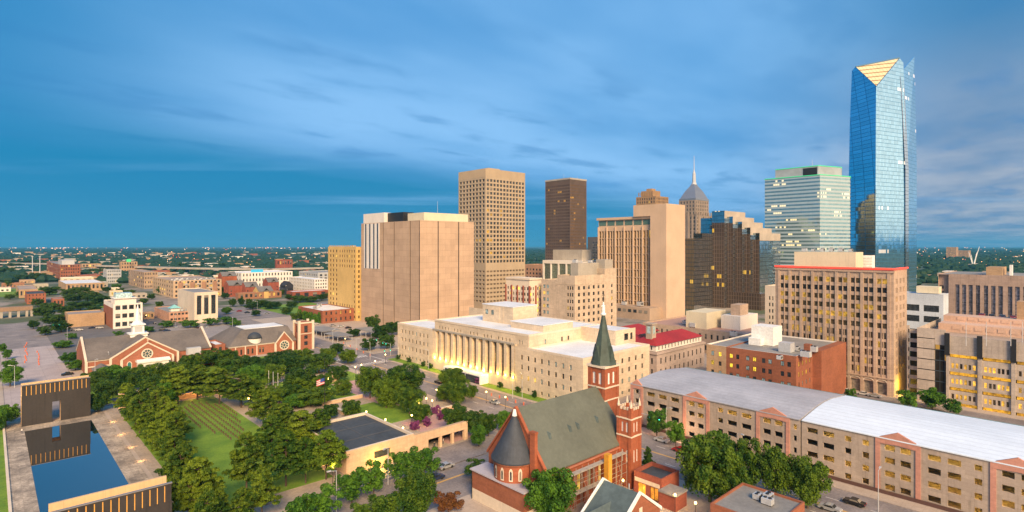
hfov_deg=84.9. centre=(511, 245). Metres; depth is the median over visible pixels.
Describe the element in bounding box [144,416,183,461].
tree
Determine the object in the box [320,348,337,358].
tree
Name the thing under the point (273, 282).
town house
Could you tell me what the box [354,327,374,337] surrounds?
parking canopy
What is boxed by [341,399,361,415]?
tree
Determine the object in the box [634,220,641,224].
green window
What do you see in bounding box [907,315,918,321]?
window
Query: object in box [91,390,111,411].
tree
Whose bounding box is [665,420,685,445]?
tree
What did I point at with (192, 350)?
white roof building
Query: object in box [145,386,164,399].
pine tree
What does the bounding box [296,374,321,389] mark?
tree
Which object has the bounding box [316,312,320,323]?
shrub
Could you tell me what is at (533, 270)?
brown low block
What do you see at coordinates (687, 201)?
window
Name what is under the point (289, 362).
tree
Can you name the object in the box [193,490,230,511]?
tree
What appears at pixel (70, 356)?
tree
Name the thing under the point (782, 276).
window
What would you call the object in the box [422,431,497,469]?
entrance drive
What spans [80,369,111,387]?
tree
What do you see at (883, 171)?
glass skyscraper
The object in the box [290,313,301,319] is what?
tree
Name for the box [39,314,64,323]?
tree
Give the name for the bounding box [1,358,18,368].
tree
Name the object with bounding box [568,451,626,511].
scaffold
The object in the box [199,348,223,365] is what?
tree
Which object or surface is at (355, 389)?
pink plaza
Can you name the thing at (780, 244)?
ribbon window
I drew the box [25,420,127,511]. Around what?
reflecting pool
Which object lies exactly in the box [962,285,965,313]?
window
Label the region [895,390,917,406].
tree
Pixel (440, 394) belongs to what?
tree
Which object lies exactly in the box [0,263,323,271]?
elevated highway
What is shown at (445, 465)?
parked car
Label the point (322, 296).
tree
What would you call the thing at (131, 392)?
pine tree
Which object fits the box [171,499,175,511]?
pine tree
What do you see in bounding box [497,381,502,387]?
shrub
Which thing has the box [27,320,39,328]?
tree
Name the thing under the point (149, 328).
tree
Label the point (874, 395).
parked car
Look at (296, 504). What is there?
tree
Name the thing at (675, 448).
parked car
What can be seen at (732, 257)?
stepped glass block
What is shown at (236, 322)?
tree
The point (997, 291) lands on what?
stone block
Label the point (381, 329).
tree
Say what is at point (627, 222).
green window
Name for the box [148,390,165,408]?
pine tree
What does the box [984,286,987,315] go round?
window
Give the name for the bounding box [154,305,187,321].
brick office
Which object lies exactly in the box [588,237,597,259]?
grey slab tower
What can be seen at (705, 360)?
block
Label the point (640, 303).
air conditioner
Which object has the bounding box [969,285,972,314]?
window
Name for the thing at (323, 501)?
tree
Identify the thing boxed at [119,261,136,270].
highway motel
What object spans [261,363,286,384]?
tree
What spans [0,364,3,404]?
block
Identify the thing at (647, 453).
conifer
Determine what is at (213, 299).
window
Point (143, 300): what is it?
tree
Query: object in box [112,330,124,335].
tree
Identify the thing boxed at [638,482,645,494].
window
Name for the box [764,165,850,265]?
banded glass tower
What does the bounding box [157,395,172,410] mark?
pine tree
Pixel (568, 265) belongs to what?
window
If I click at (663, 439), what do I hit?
parked car
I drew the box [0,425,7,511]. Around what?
side lawn
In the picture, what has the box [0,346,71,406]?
works street
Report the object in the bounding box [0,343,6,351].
tree
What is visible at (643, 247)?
peach slab tower
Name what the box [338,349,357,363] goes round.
tree
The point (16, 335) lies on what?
city streets
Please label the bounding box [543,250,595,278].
white framed hall
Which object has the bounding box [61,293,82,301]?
tree
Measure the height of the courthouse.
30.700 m
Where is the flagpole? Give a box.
[316,358,324,404]
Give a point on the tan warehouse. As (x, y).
(85, 318)
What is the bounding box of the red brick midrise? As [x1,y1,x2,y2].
[47,259,79,278]
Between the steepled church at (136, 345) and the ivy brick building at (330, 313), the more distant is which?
the ivy brick building at (330, 313)
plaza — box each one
[331,380,378,402]
[401,411,498,443]
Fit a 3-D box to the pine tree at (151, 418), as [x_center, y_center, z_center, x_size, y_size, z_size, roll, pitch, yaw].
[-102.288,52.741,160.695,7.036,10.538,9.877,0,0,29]
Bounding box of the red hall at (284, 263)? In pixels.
[275,259,292,267]
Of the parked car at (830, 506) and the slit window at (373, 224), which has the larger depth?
the slit window at (373, 224)
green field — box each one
[0,288,56,296]
[256,302,316,314]
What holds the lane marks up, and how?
on the city streets at (16, 335)
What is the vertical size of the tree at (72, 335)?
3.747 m
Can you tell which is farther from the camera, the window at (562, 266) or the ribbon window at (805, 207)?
the ribbon window at (805, 207)
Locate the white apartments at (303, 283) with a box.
[289,276,327,290]
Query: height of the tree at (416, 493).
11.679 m
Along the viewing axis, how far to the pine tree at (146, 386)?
190.87 m
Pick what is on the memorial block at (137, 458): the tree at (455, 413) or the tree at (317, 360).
the tree at (317, 360)
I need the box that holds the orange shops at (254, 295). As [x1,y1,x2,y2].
[235,290,281,299]
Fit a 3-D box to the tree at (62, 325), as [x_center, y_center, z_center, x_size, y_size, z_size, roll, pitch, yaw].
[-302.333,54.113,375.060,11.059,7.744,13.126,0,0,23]
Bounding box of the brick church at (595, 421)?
[470,292,641,511]
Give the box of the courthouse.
[398,301,649,398]
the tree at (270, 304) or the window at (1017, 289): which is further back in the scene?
the tree at (270, 304)
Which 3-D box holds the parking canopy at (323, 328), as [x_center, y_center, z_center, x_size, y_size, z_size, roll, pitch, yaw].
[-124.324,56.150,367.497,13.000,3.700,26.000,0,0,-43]
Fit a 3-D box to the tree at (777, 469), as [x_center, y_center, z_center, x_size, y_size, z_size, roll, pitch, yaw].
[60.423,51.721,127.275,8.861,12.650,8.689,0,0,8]
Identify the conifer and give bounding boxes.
[642,446,655,465]
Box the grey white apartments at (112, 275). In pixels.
[103,269,120,282]
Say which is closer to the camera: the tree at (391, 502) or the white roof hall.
the tree at (391, 502)
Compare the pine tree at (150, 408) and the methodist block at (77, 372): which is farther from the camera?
the methodist block at (77, 372)
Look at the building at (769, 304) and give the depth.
333.07 m
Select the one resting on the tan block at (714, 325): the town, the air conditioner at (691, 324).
the air conditioner at (691, 324)
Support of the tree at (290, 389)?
on the memorial terrace
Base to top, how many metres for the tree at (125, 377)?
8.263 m
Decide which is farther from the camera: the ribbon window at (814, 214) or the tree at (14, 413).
the ribbon window at (814, 214)
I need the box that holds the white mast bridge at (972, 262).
[968,248,978,264]
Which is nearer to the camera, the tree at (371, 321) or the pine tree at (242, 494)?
the pine tree at (242, 494)
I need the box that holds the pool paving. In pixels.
[5,409,148,511]
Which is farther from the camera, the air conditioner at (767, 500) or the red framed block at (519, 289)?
the red framed block at (519, 289)
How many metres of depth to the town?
1700.92 m
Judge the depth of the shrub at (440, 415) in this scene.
185.53 m
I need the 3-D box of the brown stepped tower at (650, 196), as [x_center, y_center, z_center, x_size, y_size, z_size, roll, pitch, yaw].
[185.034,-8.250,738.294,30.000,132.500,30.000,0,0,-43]
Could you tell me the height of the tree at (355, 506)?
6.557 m
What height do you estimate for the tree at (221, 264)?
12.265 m
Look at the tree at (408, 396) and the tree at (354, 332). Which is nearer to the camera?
the tree at (408, 396)
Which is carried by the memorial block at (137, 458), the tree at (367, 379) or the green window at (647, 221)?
the tree at (367, 379)
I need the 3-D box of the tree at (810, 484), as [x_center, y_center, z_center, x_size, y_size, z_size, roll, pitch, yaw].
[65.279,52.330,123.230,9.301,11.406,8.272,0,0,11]
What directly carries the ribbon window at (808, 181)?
in the banded glass tower at (808, 207)
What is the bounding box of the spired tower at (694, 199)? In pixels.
[679,169,711,238]
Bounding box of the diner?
[109,290,122,295]
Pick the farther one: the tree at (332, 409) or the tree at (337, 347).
the tree at (337, 347)
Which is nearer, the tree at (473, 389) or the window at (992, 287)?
the tree at (473, 389)
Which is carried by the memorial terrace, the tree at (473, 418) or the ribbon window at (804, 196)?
the tree at (473, 418)
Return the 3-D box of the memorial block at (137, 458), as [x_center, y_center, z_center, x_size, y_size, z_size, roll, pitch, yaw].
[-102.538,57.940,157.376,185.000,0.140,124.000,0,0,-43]
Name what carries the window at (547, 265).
in the white framed hall
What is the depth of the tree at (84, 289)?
653.36 m
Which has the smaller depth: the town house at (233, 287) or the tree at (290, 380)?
the tree at (290, 380)
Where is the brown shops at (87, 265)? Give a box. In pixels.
[80,263,101,267]
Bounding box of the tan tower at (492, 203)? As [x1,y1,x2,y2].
[459,168,524,308]
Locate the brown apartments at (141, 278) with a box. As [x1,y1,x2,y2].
[129,269,157,288]
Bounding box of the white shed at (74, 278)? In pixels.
[60,276,93,279]
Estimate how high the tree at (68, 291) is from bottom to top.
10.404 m
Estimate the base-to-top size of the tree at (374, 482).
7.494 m
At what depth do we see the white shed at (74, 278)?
815.59 m
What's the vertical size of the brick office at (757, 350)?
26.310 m
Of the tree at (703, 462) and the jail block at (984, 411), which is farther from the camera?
the jail block at (984, 411)
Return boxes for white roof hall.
[287,289,327,298]
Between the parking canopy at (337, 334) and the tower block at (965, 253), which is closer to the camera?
the parking canopy at (337, 334)
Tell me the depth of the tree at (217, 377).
201.16 m
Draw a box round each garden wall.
[179,389,239,399]
[322,394,362,405]
[337,408,352,415]
[438,405,453,412]
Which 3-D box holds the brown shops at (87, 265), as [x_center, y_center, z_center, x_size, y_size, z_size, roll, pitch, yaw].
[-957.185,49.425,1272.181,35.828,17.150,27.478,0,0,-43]
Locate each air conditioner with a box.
[637,301,643,306]
[689,322,695,327]
[730,331,736,335]
[752,491,762,500]
[761,495,773,506]
[763,491,773,497]
[776,355,782,359]
[800,350,811,357]
[810,345,817,352]
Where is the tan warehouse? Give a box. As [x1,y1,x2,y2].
[65,310,104,326]
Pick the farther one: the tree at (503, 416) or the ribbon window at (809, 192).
the ribbon window at (809, 192)
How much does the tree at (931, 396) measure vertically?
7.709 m
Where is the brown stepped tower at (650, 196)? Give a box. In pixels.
[636,189,667,204]
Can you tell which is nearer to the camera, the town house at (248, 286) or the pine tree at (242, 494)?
the pine tree at (242, 494)
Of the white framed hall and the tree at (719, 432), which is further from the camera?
the white framed hall
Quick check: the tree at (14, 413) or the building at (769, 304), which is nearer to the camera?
the tree at (14, 413)
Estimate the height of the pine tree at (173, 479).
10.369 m
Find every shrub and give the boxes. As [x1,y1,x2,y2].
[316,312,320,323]
[410,420,419,430]
[422,416,431,425]
[431,405,440,413]
[435,411,443,419]
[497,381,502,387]
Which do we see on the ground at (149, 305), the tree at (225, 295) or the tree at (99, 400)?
the tree at (225, 295)
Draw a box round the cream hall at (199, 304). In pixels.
[178,288,217,322]
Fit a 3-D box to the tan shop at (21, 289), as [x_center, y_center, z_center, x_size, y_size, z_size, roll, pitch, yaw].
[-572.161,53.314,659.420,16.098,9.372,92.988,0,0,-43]
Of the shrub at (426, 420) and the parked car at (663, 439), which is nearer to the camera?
the parked car at (663, 439)
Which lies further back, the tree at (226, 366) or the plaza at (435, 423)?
the tree at (226, 366)
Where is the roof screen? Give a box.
[251,269,262,271]
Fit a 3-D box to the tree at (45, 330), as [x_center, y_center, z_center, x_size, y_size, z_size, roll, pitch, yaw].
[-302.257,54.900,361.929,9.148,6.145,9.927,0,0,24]
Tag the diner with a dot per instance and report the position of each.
(111, 292)
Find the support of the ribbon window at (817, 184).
in the banded glass tower at (808, 207)
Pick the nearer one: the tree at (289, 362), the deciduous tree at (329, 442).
the deciduous tree at (329, 442)
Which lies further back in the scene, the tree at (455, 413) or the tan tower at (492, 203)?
the tan tower at (492, 203)
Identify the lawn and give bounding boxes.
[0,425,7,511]
[90,351,311,393]
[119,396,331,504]
[273,371,357,405]
[342,402,411,422]
[389,358,441,373]
[480,383,546,401]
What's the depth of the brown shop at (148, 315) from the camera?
443.03 m
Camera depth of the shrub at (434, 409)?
192.28 m
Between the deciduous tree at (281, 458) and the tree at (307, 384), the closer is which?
the deciduous tree at (281, 458)
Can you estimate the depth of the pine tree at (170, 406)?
166.75 m
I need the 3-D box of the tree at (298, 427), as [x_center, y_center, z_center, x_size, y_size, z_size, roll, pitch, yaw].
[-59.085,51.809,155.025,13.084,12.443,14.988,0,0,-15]
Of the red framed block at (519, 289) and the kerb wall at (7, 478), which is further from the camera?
the red framed block at (519, 289)
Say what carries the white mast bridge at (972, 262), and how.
on the ground at (149, 305)
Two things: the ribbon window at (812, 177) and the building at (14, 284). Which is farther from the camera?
the building at (14, 284)
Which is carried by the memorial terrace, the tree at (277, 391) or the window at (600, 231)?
the tree at (277, 391)
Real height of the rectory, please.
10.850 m
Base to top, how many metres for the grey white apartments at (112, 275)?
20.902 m
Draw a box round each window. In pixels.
[141,348,152,358]
[197,298,200,314]
[204,297,207,313]
[211,297,215,313]
[365,224,365,267]
[369,224,369,267]
[373,224,373,267]
[374,448,389,457]
[377,223,377,268]
[545,263,549,278]
[552,264,557,277]
[560,264,564,274]
[566,184,581,249]
[567,264,570,273]
[577,474,579,489]
[599,221,605,225]
[600,231,622,302]
[607,221,614,225]
[616,220,622,225]
[625,220,631,224]
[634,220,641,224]
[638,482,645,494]
[643,219,649,224]
[650,486,657,500]
[681,201,705,214]
[765,177,849,182]
[765,181,849,185]
[765,184,849,189]
[765,188,849,192]
[765,192,849,196]
[765,196,849,199]
[765,199,849,203]
[765,203,849,206]
[765,207,849,210]
[765,211,849,213]
[765,214,849,217]
[765,218,849,220]
[765,222,849,224]
[765,226,849,227]
[772,229,849,231]
[780,233,849,234]
[780,237,849,238]
[780,241,849,241]
[780,244,849,245]
[780,248,848,249]
[781,275,858,370]
[846,377,886,394]
[907,304,918,310]
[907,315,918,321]
[924,305,938,311]
[924,316,938,321]
[955,284,958,313]
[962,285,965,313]
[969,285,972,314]
[976,285,979,314]
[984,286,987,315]
[991,286,994,313]
[998,286,1002,316]
[1008,287,1011,316]
[1015,287,1019,315]
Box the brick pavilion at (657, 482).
[634,461,687,511]
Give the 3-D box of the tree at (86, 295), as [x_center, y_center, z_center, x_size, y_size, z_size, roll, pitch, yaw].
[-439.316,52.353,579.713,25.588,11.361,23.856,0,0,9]
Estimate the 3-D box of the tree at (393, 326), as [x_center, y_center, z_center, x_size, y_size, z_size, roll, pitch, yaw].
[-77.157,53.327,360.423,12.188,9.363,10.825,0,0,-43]
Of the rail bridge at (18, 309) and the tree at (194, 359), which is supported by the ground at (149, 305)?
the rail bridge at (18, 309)
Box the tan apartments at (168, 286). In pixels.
[153,276,221,297]
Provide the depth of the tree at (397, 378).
202.69 m
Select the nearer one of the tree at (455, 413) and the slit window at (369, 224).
the tree at (455, 413)
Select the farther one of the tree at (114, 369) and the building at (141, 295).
the building at (141, 295)
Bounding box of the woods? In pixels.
[0,248,1023,284]
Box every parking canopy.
[314,325,340,336]
[324,331,352,341]
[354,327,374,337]
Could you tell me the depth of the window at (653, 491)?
127.13 m
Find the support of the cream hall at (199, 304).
on the lot block at (84, 333)
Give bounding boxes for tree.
[0,267,15,271]
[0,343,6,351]
[0,366,24,386]
[0,403,20,425]
[0,407,7,427]
[1,349,12,358]
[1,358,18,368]
[4,294,15,298]
[5,263,23,265]
[14,275,28,278]
[19,260,37,262]
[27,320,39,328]
[29,272,46,277]
[31,298,43,305]
[32,307,55,317]
[36,326,55,334]
[38,286,61,294]
[39,302,62,309]
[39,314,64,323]
[50,320,72,331]
[51,340,73,347]
[55,305,74,314]
[58,352,76,361]
[59,288,80,294]
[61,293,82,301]
[64,333,76,338]
[64,359,81,369]
[66,301,96,309]
[73,287,91,291]
[78,290,100,300]
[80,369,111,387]
[83,306,100,310]
[86,268,102,271]
[89,294,110,305]
[91,379,118,399]
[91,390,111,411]
[96,364,131,379]
[101,287,110,291]
[108,382,134,406]
[111,284,121,287]
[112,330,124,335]
[113,370,142,387]
[115,387,138,410]
[120,394,156,432]
[121,396,135,424]
[129,364,159,378]
[129,403,159,430]
[136,411,162,446]
[137,298,148,303]
[137,374,167,388]
[137,382,161,399]
[139,411,177,449]
[144,326,153,331]
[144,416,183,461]
[145,361,189,376]
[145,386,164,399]
[146,294,155,299]
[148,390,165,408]
[153,443,203,482]
[155,301,163,306]
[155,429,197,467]
[156,382,179,401]
[157,320,175,326]
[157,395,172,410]
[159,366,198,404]
[160,401,187,423]
[166,475,179,510]
[168,411,194,435]
[171,456,226,507]
[171,473,206,511]
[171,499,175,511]
[177,319,199,326]
[177,353,205,369]
[182,364,211,399]
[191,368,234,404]
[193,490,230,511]
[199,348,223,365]
[202,318,218,324]
[208,349,240,366]
[212,263,225,265]
[214,487,229,511]
[216,316,236,323]
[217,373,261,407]
[218,359,234,370]
[219,355,256,373]
[221,292,229,297]
[221,307,231,313]
[221,431,275,487]
[227,320,241,325]
[227,486,255,511]
[228,298,236,306]
[235,363,266,382]
[237,297,244,304]
[242,355,272,374]
[243,303,258,308]
[244,388,279,424]
[247,378,274,403]
[247,467,282,511]
[251,300,267,306]
[251,310,260,314]
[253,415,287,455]
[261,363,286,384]
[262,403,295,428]
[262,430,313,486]
[263,301,281,308]
[267,349,297,364]
[269,385,292,402]
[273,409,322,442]
[276,354,306,372]
[278,384,302,400]
[280,307,292,313]
[282,367,317,383]
[282,393,307,408]
[282,436,328,482]
[282,492,317,511]
[283,375,304,387]
[286,301,298,306]
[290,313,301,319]
[291,295,307,301]
[294,348,313,361]
[295,386,336,405]
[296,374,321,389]
[300,352,336,372]
[302,296,319,301]
[304,482,343,511]
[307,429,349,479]
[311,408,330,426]
[312,372,334,387]
[317,294,327,300]
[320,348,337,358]
[323,404,338,416]
[328,365,348,379]
[330,343,344,354]
[333,379,352,394]
[333,466,370,502]
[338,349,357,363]
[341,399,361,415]
[346,329,360,335]
[350,502,369,511]
[355,366,385,397]
[359,338,376,349]
[360,459,388,493]
[361,491,405,511]
[364,314,380,326]
[371,379,399,407]
[372,325,391,337]
[377,334,395,348]
[381,373,408,403]
[384,321,397,334]
[384,363,425,389]
[384,451,416,479]
[394,468,437,511]
[395,387,426,413]
[404,446,441,472]
[409,402,432,421]
[432,490,464,511]
[435,384,448,400]
[438,367,470,386]
[441,402,468,432]
[444,381,472,403]
[461,410,485,431]
[464,458,484,476]
[468,385,477,398]
[470,424,486,446]
[481,412,498,436]
[496,410,510,428]
[521,466,578,511]
[646,408,667,435]
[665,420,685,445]
[675,431,742,501]
[710,430,728,447]
[714,466,752,497]
[732,437,765,485]
[758,443,798,494]
[786,454,833,508]
[844,388,856,396]
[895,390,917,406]
[916,387,947,409]
[941,398,961,413]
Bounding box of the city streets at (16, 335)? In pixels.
[0,301,1023,511]
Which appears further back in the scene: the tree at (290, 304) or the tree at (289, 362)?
the tree at (290, 304)
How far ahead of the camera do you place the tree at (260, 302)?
522.94 m
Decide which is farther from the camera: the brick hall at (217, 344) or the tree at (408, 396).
the brick hall at (217, 344)
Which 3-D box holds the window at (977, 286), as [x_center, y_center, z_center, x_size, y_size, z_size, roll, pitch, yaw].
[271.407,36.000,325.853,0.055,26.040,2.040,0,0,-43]
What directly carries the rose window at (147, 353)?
in the steepled church at (136, 345)
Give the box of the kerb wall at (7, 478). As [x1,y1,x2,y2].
[2,426,11,511]
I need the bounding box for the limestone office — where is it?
[541,259,616,325]
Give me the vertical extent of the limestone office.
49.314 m
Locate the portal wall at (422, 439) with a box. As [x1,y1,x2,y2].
[414,420,467,451]
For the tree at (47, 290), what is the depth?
652.72 m
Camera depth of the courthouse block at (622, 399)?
220.67 m
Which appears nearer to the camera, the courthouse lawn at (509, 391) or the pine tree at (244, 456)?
the pine tree at (244, 456)
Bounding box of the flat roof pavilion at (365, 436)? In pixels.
[309,412,413,474]
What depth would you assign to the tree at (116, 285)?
747.12 m
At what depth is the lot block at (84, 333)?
373.31 m
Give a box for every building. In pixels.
[0,287,10,291]
[1,282,23,286]
[19,279,34,283]
[25,290,45,303]
[33,283,47,287]
[103,292,142,328]
[132,292,146,297]
[181,346,215,364]
[298,304,353,323]
[907,300,1023,416]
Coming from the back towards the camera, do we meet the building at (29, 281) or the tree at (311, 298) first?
the building at (29, 281)
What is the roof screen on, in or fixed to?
on the white long block at (281, 276)
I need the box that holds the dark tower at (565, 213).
[545,178,586,259]
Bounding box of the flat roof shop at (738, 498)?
[710,482,804,511]
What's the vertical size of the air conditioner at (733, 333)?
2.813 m
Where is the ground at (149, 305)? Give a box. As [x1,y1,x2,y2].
[0,247,1023,325]
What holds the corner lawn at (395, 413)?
on the memorial terrace
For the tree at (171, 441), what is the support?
on the lawn at (217, 448)
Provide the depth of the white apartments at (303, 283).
656.32 m
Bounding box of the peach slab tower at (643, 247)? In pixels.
[596,203,684,320]
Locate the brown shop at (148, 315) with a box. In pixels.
[143,311,153,318]
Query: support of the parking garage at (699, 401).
on the garage block at (907, 504)
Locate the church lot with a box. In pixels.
[163,322,229,338]
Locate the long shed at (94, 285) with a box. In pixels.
[58,279,104,290]
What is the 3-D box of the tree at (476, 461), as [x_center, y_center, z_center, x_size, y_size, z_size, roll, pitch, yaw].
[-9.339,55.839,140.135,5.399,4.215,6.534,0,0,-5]
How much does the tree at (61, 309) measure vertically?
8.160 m
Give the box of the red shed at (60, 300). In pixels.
[51,297,63,305]
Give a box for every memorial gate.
[21,375,90,426]
[48,475,171,511]
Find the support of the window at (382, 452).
in the flat roof pavilion at (365, 436)
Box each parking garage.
[630,367,843,460]
[802,395,1023,511]
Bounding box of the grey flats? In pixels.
[299,270,327,278]
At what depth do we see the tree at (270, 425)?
148.93 m
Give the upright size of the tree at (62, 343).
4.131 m
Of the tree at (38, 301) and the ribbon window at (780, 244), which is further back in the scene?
the ribbon window at (780, 244)
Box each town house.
[218,271,236,286]
[224,280,242,296]
[242,281,258,291]
[253,286,273,297]
[263,277,278,290]
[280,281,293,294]
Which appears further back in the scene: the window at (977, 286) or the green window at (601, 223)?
the green window at (601, 223)
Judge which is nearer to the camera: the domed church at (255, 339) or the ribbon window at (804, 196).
the domed church at (255, 339)
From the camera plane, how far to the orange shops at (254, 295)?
612.98 m
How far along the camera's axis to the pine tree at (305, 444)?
134.16 m
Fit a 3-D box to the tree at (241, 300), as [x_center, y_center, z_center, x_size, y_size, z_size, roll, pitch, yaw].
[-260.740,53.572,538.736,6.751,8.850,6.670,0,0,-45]
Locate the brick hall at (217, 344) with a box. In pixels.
[209,340,224,349]
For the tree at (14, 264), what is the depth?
1394.84 m
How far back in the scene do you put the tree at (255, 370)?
226.85 m
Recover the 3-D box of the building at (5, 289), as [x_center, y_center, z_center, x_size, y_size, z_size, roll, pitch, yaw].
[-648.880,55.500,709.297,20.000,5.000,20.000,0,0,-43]
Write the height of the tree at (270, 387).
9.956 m
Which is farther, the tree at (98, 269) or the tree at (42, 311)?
the tree at (98, 269)
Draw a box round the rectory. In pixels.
[581,477,661,511]
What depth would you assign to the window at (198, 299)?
420.10 m
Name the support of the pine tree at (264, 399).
on the memorial terrace
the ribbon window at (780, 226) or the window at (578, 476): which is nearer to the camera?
the window at (578, 476)
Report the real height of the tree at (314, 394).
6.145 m
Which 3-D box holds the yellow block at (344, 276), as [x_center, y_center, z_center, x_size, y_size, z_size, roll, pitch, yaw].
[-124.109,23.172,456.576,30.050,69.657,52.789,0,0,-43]
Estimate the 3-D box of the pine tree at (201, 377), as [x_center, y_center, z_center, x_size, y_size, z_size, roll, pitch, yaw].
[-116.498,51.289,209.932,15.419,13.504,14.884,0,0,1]
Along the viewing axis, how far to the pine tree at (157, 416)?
154.60 m
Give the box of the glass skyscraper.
[849,56,916,291]
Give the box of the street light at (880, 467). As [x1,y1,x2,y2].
[878,466,881,511]
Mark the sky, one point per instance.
(124, 123)
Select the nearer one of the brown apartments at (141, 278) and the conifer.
the conifer
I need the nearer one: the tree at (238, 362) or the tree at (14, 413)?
the tree at (14, 413)
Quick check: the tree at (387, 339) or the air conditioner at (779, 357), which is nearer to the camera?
the air conditioner at (779, 357)
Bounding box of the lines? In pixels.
[111,324,846,511]
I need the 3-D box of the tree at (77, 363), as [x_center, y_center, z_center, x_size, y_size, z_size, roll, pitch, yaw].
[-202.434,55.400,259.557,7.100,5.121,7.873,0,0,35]
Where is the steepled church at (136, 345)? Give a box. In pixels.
[76,304,211,373]
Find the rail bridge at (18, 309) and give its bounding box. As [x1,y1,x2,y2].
[0,305,32,317]
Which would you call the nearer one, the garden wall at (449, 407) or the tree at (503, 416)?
the tree at (503, 416)
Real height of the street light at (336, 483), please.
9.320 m
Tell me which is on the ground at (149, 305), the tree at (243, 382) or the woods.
the woods
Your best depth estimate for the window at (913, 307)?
319.20 m
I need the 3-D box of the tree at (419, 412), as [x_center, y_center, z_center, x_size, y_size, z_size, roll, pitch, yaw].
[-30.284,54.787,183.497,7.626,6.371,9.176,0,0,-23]
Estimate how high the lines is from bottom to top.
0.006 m
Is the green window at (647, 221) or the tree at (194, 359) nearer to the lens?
the tree at (194, 359)
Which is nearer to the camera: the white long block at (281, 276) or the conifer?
the conifer
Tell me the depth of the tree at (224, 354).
261.13 m
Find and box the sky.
[0,0,1023,246]
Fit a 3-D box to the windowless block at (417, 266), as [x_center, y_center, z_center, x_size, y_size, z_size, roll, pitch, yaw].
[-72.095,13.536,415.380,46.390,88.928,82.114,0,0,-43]
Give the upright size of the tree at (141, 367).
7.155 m
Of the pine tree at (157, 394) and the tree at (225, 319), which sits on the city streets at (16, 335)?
the tree at (225, 319)
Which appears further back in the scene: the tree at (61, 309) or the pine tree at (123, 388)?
the tree at (61, 309)
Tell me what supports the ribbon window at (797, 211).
in the banded glass tower at (808, 207)
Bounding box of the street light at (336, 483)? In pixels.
[327,470,336,511]
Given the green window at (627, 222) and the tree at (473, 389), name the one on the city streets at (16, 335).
the tree at (473, 389)
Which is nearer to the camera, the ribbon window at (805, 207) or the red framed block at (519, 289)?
the red framed block at (519, 289)
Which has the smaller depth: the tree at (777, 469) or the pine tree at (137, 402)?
the tree at (777, 469)
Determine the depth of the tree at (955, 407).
190.55 m
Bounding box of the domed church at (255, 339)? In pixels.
[209,319,313,356]
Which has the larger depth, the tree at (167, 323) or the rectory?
the tree at (167, 323)
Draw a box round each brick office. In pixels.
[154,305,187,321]
[707,323,845,393]
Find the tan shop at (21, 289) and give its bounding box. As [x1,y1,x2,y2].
[16,285,37,297]
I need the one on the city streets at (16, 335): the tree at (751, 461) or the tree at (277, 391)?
the tree at (751, 461)
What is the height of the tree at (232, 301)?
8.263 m
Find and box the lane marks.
[321,345,874,511]
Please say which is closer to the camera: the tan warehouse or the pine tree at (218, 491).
the pine tree at (218, 491)
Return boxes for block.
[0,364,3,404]
[12,368,494,511]
[38,316,231,355]
[64,349,312,391]
[228,270,292,286]
[252,316,397,353]
[328,245,360,320]
[361,201,473,324]
[391,361,629,403]
[426,479,718,511]
[505,276,541,315]
[525,264,542,278]
[621,322,705,373]
[642,425,981,511]
[643,303,774,353]
[685,211,779,310]
[700,353,706,367]
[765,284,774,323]
[775,252,907,396]
[856,388,1023,419]
[907,286,947,328]
[938,265,1023,316]
[946,247,957,257]
[958,250,970,256]
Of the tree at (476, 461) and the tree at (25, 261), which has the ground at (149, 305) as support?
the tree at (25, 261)
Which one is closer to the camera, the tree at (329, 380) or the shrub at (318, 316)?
the tree at (329, 380)
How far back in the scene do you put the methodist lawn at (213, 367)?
264.72 m
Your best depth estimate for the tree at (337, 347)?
295.85 m
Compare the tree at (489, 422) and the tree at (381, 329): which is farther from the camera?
the tree at (381, 329)
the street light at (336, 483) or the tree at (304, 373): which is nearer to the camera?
the street light at (336, 483)
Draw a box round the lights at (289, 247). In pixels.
[7,247,1021,264]
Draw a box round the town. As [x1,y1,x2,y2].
[0,251,1019,278]
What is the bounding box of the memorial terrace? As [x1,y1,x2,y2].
[104,370,499,511]
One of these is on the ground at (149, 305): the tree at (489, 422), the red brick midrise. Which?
the red brick midrise
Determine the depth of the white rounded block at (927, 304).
316.24 m
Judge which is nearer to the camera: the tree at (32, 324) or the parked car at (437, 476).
the parked car at (437, 476)
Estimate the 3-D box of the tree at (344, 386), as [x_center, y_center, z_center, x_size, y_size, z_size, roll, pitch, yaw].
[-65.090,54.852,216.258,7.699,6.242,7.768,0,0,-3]
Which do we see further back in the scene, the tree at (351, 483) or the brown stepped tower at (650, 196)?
the brown stepped tower at (650, 196)
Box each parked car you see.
[61,372,73,375]
[433,472,444,479]
[439,461,454,470]
[489,399,499,404]
[654,436,669,443]
[671,446,683,453]
[818,502,842,511]
[842,496,866,507]
[857,391,868,395]
[867,393,881,397]

